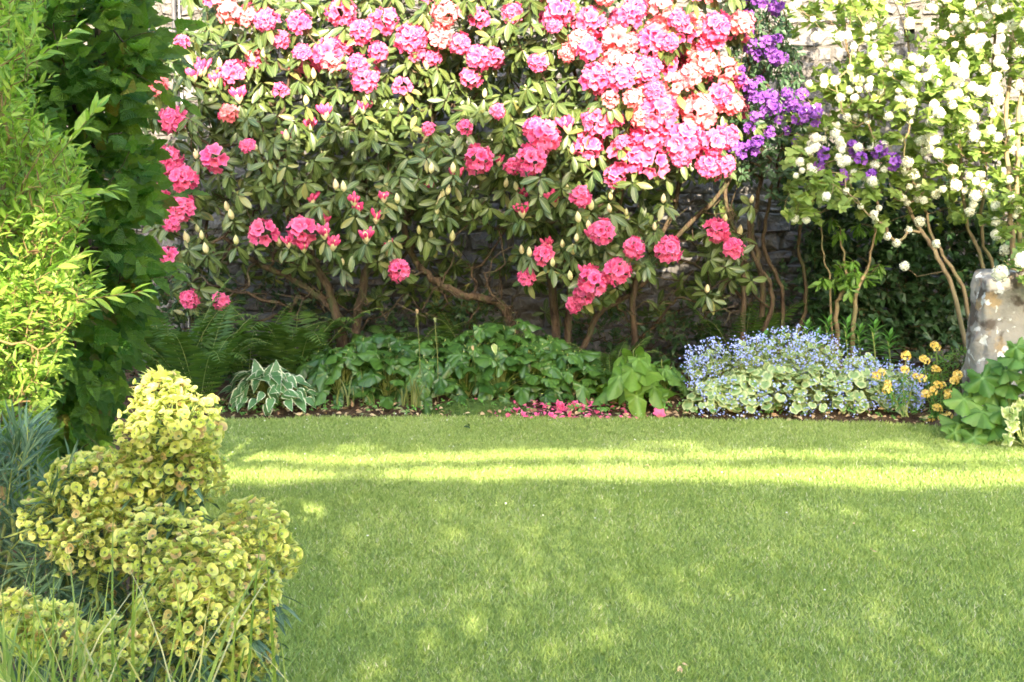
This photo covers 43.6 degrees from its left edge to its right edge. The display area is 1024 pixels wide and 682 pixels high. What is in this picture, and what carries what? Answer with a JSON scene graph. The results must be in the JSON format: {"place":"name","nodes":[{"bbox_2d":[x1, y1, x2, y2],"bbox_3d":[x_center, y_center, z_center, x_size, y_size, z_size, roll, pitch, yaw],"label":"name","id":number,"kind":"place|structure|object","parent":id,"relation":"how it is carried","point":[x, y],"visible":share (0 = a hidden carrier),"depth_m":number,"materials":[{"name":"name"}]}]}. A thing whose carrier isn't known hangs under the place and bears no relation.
{"place":"outdoors","nodes":[
{"label":"outdoors","id":0,"kind":"place"},
{"bbox_2d":[0,425,191,681],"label":"side bed","id":1,"kind":"object","parent":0,"point":[117,447],"depth_m":4.62,"materials":[{"name":"soil"}]},
{"bbox_2d":[0,398,131,681],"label":"lavender","id":2,"kind":"object","parent":1,"relation":"on","point":[17,566],"visible":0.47,"depth_m":3.17,"materials":[{"name":"green plant"}]},
{"bbox_2d":[0,0,157,550],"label":"willow leaf shrub","id":3,"kind":"object","parent":1,"relation":"on","point":[44,225],"visible":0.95,"depth_m":3.64,"materials":[{"name":"green plant"}]},
{"bbox_2d":[0,0,208,517],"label":"hornbeam tree","id":4,"kind":"object","parent":1,"relation":"on","point":[123,55],"visible":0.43,"depth_m":4.91,"materials":[{"name":"green plant"}]},
{"bbox_2d":[0,364,302,681],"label":"spurge","id":5,"kind":"object","parent":1,"relation":"on","point":[164,449],"visible":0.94,"depth_m":2.96,"materials":[{"name":"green plant"}]},
{"bbox_2d":[0,506,364,681],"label":"grass clump","id":6,"kind":"object","parent":1,"relation":"on","point":[6,656],"visible":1,"depth_m":2.46,"materials":[{"name":"green plant"}]},
{"bbox_2d":[158,412,1023,681],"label":"lawn","id":7,"kind":"structure","parent":0,"point":[637,641],"depth_m":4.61,"materials":[{"name":"green plant"}]},
{"bbox_2d":[230,412,1018,594],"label":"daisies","id":8,"kind":"object","parent":7,"relation":"on","point":[613,488],"visible":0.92,"depth_m":7.19,"materials":[{"name":"white plant"}]},
{"bbox_2d":[1001,398,1023,446],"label":"cream leaf plant","id":9,"kind":"object","parent":7,"relation":"on","point":[1012,425],"visible":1,"depth_m":7.10,"materials":[{"name":"yellow plant"}]},
{"label":"ground","id":10,"kind":"structure","parent":0,"visible":0},
{"bbox_2d":[114,357,961,426],"bbox_3d":[0.000,0.390,8.472,18.000,0.171,3.670,0,7,0],"label":"flower bed","id":11,"kind":"object","parent":10,"relation":"on","point":[818,414],"visible":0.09,"depth_m":8.16,"materials":[{"name":"soil"}]},
{"bbox_2d":[126,276,258,373],"bbox_3d":[-2.190,-0.038,8.530,1.075,0.806,1.142,0,7,0],"label":"fern","id":12,"kind":"object","parent":11,"relation":"on","point":[148,340],"visible":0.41,"depth_m":8.23,"materials":[{"name":"green plant"}]},
{"bbox_2d":[149,243,250,358],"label":"evergreen shrub","id":13,"kind":"object","parent":11,"relation":"on","point":[163,297],"visible":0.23,"depth_m":9.34,"materials":[{"name":"green plant"}]},
{"bbox_2d":[140,303,270,407],"bbox_3d":[-1.975,0.109,8.002,0.986,0.641,1.024,3,8,27],"label":"fern","id":14,"kind":"object","parent":11,"relation":"on","point":[195,373],"visible":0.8,"depth_m":7.97,"materials":[{"name":"green plant"}]},
{"bbox_2d":[193,302,330,376],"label":"fern","id":15,"kind":"object","parent":11,"relation":"on","point":[239,363],"visible":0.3,"depth_m":8.61,"materials":[{"name":"green plant"}]},
{"bbox_2d":[218,359,315,415],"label":"hosta","id":16,"kind":"object","parent":11,"relation":"on","point":[255,379],"visible":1,"depth_m":8.11,"materials":[{"name":"green plant"}]},
{"bbox_2d":[194,295,386,375],"bbox_3d":[-1.501,0.019,8.609,1.132,0.675,0.866,4,8,32],"label":"fern","id":17,"kind":"object","parent":11,"relation":"on","point":[306,341],"visible":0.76,"depth_m":8.56,"materials":[{"name":"green plant"}]},
{"bbox_2d":[282,343,346,390],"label":"arum plant","id":18,"kind":"object","parent":11,"relation":"on","point":[303,369],"visible":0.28,"depth_m":8.57,"materials":[{"name":"green plant"}]},
{"bbox_2d":[252,250,412,348],"bbox_3d":[-1.367,-0.212,9.540,1.302,0.955,0.646,0,7,0],"label":"evergreen shrub","id":19,"kind":"object","parent":11,"relation":"on","point":[366,329],"visible":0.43,"depth_m":9.50,"materials":[{"name":"green plant"}]},
{"bbox_2d":[140,0,536,352],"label":"rhododendron","id":20,"kind":"object","parent":11,"relation":"on","point":[371,44],"visible":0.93,"depth_m":8.37,"materials":[{"name":"pink plant"}]},
{"bbox_2d":[306,346,382,409],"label":"arum plant","id":21,"kind":"object","parent":11,"relation":"on","point":[326,374],"visible":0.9,"depth_m":8.27,"materials":[{"name":"green plant"}]},
{"bbox_2d":[336,371,385,406],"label":"bulb leaves","id":22,"kind":"object","parent":11,"relation":"on","point":[347,397],"visible":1,"depth_m":8.14,"materials":[{"name":"green plant"}]},
{"bbox_2d":[330,333,397,399],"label":"arum plant","id":23,"kind":"object","parent":11,"relation":"on","point":[358,344],"visible":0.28,"depth_m":8.46,"materials":[{"name":"green plant"}]},
{"bbox_2d":[334,344,424,408],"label":"arum plant","id":24,"kind":"object","parent":11,"relation":"on","point":[378,361],"visible":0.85,"depth_m":8.26,"materials":[{"name":"green plant"}]},
{"bbox_2d":[314,316,473,342],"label":"fern","id":25,"kind":"object","parent":11,"relation":"on","point":[375,328],"visible":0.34,"depth_m":9.17,"materials":[{"name":"green plant"}]},
{"bbox_2d":[370,335,434,390],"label":"arum plant","id":26,"kind":"object","parent":11,"relation":"on","point":[391,342],"visible":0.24,"depth_m":8.51,"materials":[{"name":"green plant"}]},
{"bbox_2d":[389,374,432,406],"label":"bulb leaves","id":27,"kind":"object","parent":11,"relation":"on","point":[414,394],"visible":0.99,"depth_m":8.12,"materials":[{"name":"green plant"}]},
{"bbox_2d":[416,308,419,362],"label":"dry flower stalk","id":28,"kind":"object","parent":11,"relation":"on","point":[418,333],"visible":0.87,"depth_m":8.21,"materials":[{"name":"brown plant"}]},
{"bbox_2d":[385,355,469,415],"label":"hosta","id":29,"kind":"object","parent":11,"relation":"on","point":[423,369],"visible":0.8,"depth_m":8.27,"materials":[{"name":"green plant"}]},
{"bbox_2d":[433,317,437,401],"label":"dry flower stalk","id":30,"kind":"object","parent":11,"relation":"on","point":[434,318],"visible":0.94,"depth_m":8.23,"materials":[{"name":"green plant"}]},
{"bbox_2d":[413,336,471,393],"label":"arum plant","id":31,"kind":"object","parent":11,"relation":"on","point":[445,341],"visible":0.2,"depth_m":8.58,"materials":[{"name":"green plant"}]},
{"bbox_2d":[417,286,519,345],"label":"evergreen shrub","id":32,"kind":"object","parent":11,"relation":"on","point":[467,308],"visible":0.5,"depth_m":9.32,"materials":[{"name":"green plant"}]},
{"bbox_2d":[430,345,515,403],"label":"arum plant","id":33,"kind":"object","parent":11,"relation":"on","point":[457,361],"visible":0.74,"depth_m":8.30,"materials":[{"name":"green plant"}]},
{"bbox_2d":[471,345,475,397],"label":"dry flower stalk","id":34,"kind":"object","parent":11,"relation":"on","point":[472,346],"visible":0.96,"depth_m":8.24,"materials":[{"name":"beige plant"}]},
{"bbox_2d":[436,324,513,396],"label":"arum plant","id":35,"kind":"object","parent":11,"relation":"on","point":[481,333],"visible":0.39,"depth_m":8.48,"materials":[{"name":"green plant"}]},
{"bbox_2d":[429,302,524,353],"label":"fern","id":36,"kind":"object","parent":11,"relation":"on","point":[446,324],"visible":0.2,"depth_m":9.06,"materials":[{"name":"green plant"}]},
{"bbox_2d":[430,398,527,416],"bbox_3d":[-0.216,0.431,8.208,0.687,0.129,0.266,0,7,0],"label":"moss mound","id":37,"kind":"object","parent":11,"relation":"on","point":[475,406],"visible":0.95,"depth_m":8.14,"materials":[{"name":"green plant"}]},
{"bbox_2d":[491,343,496,398],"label":"dry flower stalk","id":38,"kind":"object","parent":11,"relation":"on","point":[494,347],"visible":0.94,"depth_m":8.21,"materials":[{"name":"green plant"}]},
{"bbox_2d":[464,344,542,403],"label":"arum plant","id":39,"kind":"object","parent":11,"relation":"on","point":[486,365],"visible":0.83,"depth_m":8.28,"materials":[{"name":"green plant"}]},
{"bbox_2d":[483,319,542,392],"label":"arum plant","id":40,"kind":"object","parent":11,"relation":"on","point":[509,338],"visible":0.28,"depth_m":8.62,"materials":[{"name":"green plant"}]},
{"bbox_2d":[501,343,572,405],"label":"arum plant","id":41,"kind":"object","parent":11,"relation":"on","point":[549,369],"visible":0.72,"depth_m":8.28,"materials":[{"name":"green plant"}]},
{"bbox_2d":[515,329,573,396],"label":"arum plant","id":42,"kind":"object","parent":11,"relation":"on","point":[546,343],"visible":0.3,"depth_m":8.52,"materials":[{"name":"green plant"}]},
{"bbox_2d":[171,395,934,420],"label":"weeds","id":43,"kind":"object","parent":11,"relation":"on","point":[254,407],"visible":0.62,"depth_m":8.10,"materials":[{"name":"green plant"}]},
{"bbox_2d":[194,392,930,423],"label":"leaf litter","id":44,"kind":"object","parent":11,"relation":"on","point":[576,412],"visible":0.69,"depth_m":8.07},
{"bbox_2d":[474,398,651,418],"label":"fallen petals","id":45,"kind":"object","parent":11,"relation":"on","point":[564,410],"visible":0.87,"depth_m":8.10,"materials":[{"name":"pink plant"}]},
{"bbox_2d":[527,349,607,406],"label":"arum plant","id":46,"kind":"object","parent":11,"relation":"on","point":[566,359],"visible":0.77,"depth_m":8.31,"materials":[{"name":"green plant"}]},
{"bbox_2d":[560,348,608,402],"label":"arum plant","id":47,"kind":"object","parent":11,"relation":"on","point":[595,362],"visible":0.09,"depth_m":8.48,"materials":[{"name":"green plant"}]},
{"bbox_2d":[570,367,611,395],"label":"arum plant","id":48,"kind":"object","parent":11,"relation":"on","point":[590,380],"visible":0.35,"depth_m":8.37,"materials":[{"name":"green plant"}]},
{"bbox_2d":[568,336,661,371],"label":"fern","id":49,"kind":"object","parent":11,"relation":"on","point":[606,358],"visible":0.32,"depth_m":8.89,"materials":[{"name":"green plant"}]},
{"bbox_2d":[495,0,755,372],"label":"rhododendron","id":50,"kind":"object","parent":11,"relation":"on","point":[615,48],"visible":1,"depth_m":8.11,"materials":[{"name":"pink plant"}]},
{"bbox_2d":[591,346,676,417],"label":"hosta","id":51,"kind":"object","parent":11,"relation":"on","point":[632,374],"visible":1,"depth_m":8.09,"materials":[{"name":"green plant"}]},
{"bbox_2d":[560,283,720,365],"bbox_3d":[0.920,-0.092,9.452,1.247,0.737,0.657,0,7,0],"label":"evergreen shrub","id":52,"kind":"object","parent":11,"relation":"on","point":[670,317],"visible":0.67,"depth_m":9.43,"materials":[{"name":"green plant"}]},
{"bbox_2d":[653,407,665,416],"bbox_3d":[0.924,0.464,8.047,0.086,0.047,0.086,8,43,-8],"label":"fallen blossom","id":53,"kind":"object","parent":11,"relation":"on","point":[657,412],"visible":1,"depth_m":8.05,"materials":[{"name":"pink plant"}]},
{"bbox_2d":[644,359,689,408],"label":"arum plant","id":54,"kind":"object","parent":11,"relation":"on","point":[672,377],"visible":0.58,"depth_m":8.30,"materials":[{"name":"green plant"}]},
{"bbox_2d":[675,26,774,367],"bbox_3d":[1.531,-0.912,9.050,0.723,2.441,1.465,0,7,0],"label":"rhododendron","id":55,"kind":"object","parent":11,"relation":"on","point":[735,249],"visible":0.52,"depth_m":8.62,"materials":[{"name":"green plant"}]},
{"bbox_2d":[668,291,809,368],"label":"fern","id":56,"kind":"object","parent":11,"relation":"on","point":[758,327],"visible":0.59,"depth_m":9.19,"materials":[{"name":"green plant"}]},
{"bbox_2d":[685,246,821,356],"bbox_3d":[1.796,-0.239,9.504,1.053,1.017,0.561,0,7,0],"label":"evergreen shrub","id":57,"kind":"object","parent":11,"relation":"on","point":[718,323],"visible":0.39,"depth_m":9.45,"materials":[{"name":"green plant"}]},
{"bbox_2d":[754,329,777,351],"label":"lily shoot","id":58,"kind":"object","parent":11,"relation":"on","point":[766,331],"visible":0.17,"depth_m":8.66,"materials":[{"name":"green plant"}]},
{"bbox_2d":[772,324,792,360],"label":"lily shoot","id":59,"kind":"object","parent":11,"relation":"on","point":[780,334],"visible":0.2,"depth_m":8.77,"materials":[{"name":"green plant"}]},
{"bbox_2d":[679,324,928,418],"bbox_3d":[1.872,0.191,8.171,1.617,0.628,0.637,0,7,0],"label":"variegated brunnera","id":60,"kind":"object","parent":11,"relation":"on","point":[763,381],"visible":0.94,"depth_m":8.05,"materials":[{"name":"green plant"}]},
{"bbox_2d":[799,318,816,349],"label":"lily shoot","id":61,"kind":"object","parent":11,"relation":"on","point":[808,322],"visible":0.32,"depth_m":8.71,"materials":[{"name":"green plant"}]},
{"bbox_2d":[720,0,901,362],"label":"purple azalea","id":62,"kind":"object","parent":11,"relation":"on","point":[754,146],"visible":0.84,"depth_m":8.47,"materials":[{"name":"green plant"}]},
{"bbox_2d":[808,325,822,361],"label":"lily shoot","id":63,"kind":"object","parent":11,"relation":"on","point":[819,332],"visible":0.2,"depth_m":8.61,"materials":[{"name":"green plant"}]},
{"bbox_2d":[816,314,839,357],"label":"lily shoot","id":64,"kind":"object","parent":11,"relation":"on","point":[829,320],"visible":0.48,"depth_m":8.81,"materials":[{"name":"green plant"}]},
{"bbox_2d":[832,314,861,358],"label":"lily shoot","id":65,"kind":"object","parent":11,"relation":"on","point":[848,321],"visible":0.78,"depth_m":8.71,"materials":[{"name":"green plant"}]},
{"bbox_2d":[808,217,892,368],"bbox_3d":[2.348,-0.264,8.896,0.650,1.188,0.462,0,7,0],"label":"sapling","id":66,"kind":"object","parent":11,"relation":"on","point":[846,285],"visible":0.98,"depth_m":8.84,"materials":[{"name":"green plant"}]},
{"bbox_2d":[844,322,871,356],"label":"lily shoot","id":67,"kind":"object","parent":11,"relation":"on","point":[861,327],"visible":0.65,"depth_m":8.86,"materials":[{"name":"green plant"}]},
{"bbox_2d":[860,317,888,364],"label":"lily shoot","id":68,"kind":"object","parent":11,"relation":"on","point":[876,322],"visible":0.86,"depth_m":8.71,"materials":[{"name":"green plant"}]},
{"bbox_2d":[878,327,903,366],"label":"lily shoot","id":69,"kind":"object","parent":11,"relation":"on","point":[890,333],"visible":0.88,"depth_m":8.77,"materials":[{"name":"green plant"}]},
{"bbox_2d":[872,350,927,416],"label":"wallflower","id":70,"kind":"object","parent":11,"relation":"on","point":[889,389],"visible":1,"depth_m":7.81,"materials":[{"name":"yellow plant"}]},
{"bbox_2d":[778,0,1023,355],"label":"snowball bush","id":71,"kind":"object","parent":11,"relation":"on","point":[964,53],"visible":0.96,"depth_m":8.11,"materials":[{"name":"white plant"}]},
{"bbox_2d":[789,160,1023,369],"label":"evergreen shrub","id":72,"kind":"object","parent":11,"relation":"on","point":[909,290],"visible":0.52,"depth_m":9.28,"materials":[{"name":"green plant"}]},
{"bbox_2d":[915,341,945,411],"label":"wallflower","id":73,"kind":"object","parent":11,"relation":"on","point":[936,368],"visible":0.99,"depth_m":7.95,"materials":[{"name":"yellow plant"}]},
{"bbox_2d":[911,341,966,397],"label":"box bush","id":74,"kind":"object","parent":11,"relation":"on","point":[948,374],"visible":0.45,"depth_m":8.11,"materials":[{"name":"green plant"}]},
{"bbox_2d":[921,369,962,421],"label":"wallflower","id":75,"kind":"object","parent":11,"relation":"on","point":[947,393],"visible":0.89,"depth_m":7.82,"materials":[{"name":"yellow plant"}]},
{"bbox_2d":[938,337,1023,445],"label":"lobed leaf plant","id":76,"kind":"object","parent":11,"relation":"on","point":[991,389],"visible":0.8,"depth_m":7.23,"materials":[{"name":"green plant"}]},
{"bbox_2d":[953,269,1023,420],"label":"standing stone","id":77,"kind":"object","parent":11,"relation":"on","point":[995,322],"visible":0.55,"depth_m":7.56,"materials":[{"name":"grey stone"}]},
{"bbox_2d":[991,240,1023,284],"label":"young snowball bush","id":78,"kind":"object","parent":11,"relation":"on","point":[1017,254],"visible":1,"depth_m":7.29,"materials":[{"name":"white plant"}]},
{"bbox_2d":[62,0,1023,365],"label":"stone wall","id":79,"kind":"structure","parent":10,"relation":"on","point":[782,232],"depth_m":9.95,"materials":[{"name":"grey stone"}]},
{"bbox_2d":[171,0,189,333],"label":"drainpipe","id":80,"kind":"object","parent":79,"relation":"attached to","point":[173,12],"visible":0.05,"depth_m":9.72,"materials":[{"name":"metal"}]},
{"bbox_2d":[121,348,964,401],"bbox_3d":[0.144,0.293,8.577,9.481,0.265,2.569,0,7,0],"label":"ground cover","id":81,"kind":"object","parent":10,"relation":"on","point":[673,389],"visible":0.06,"depth_m":9.00,"materials":[{"name":"green plant"}]}
]}

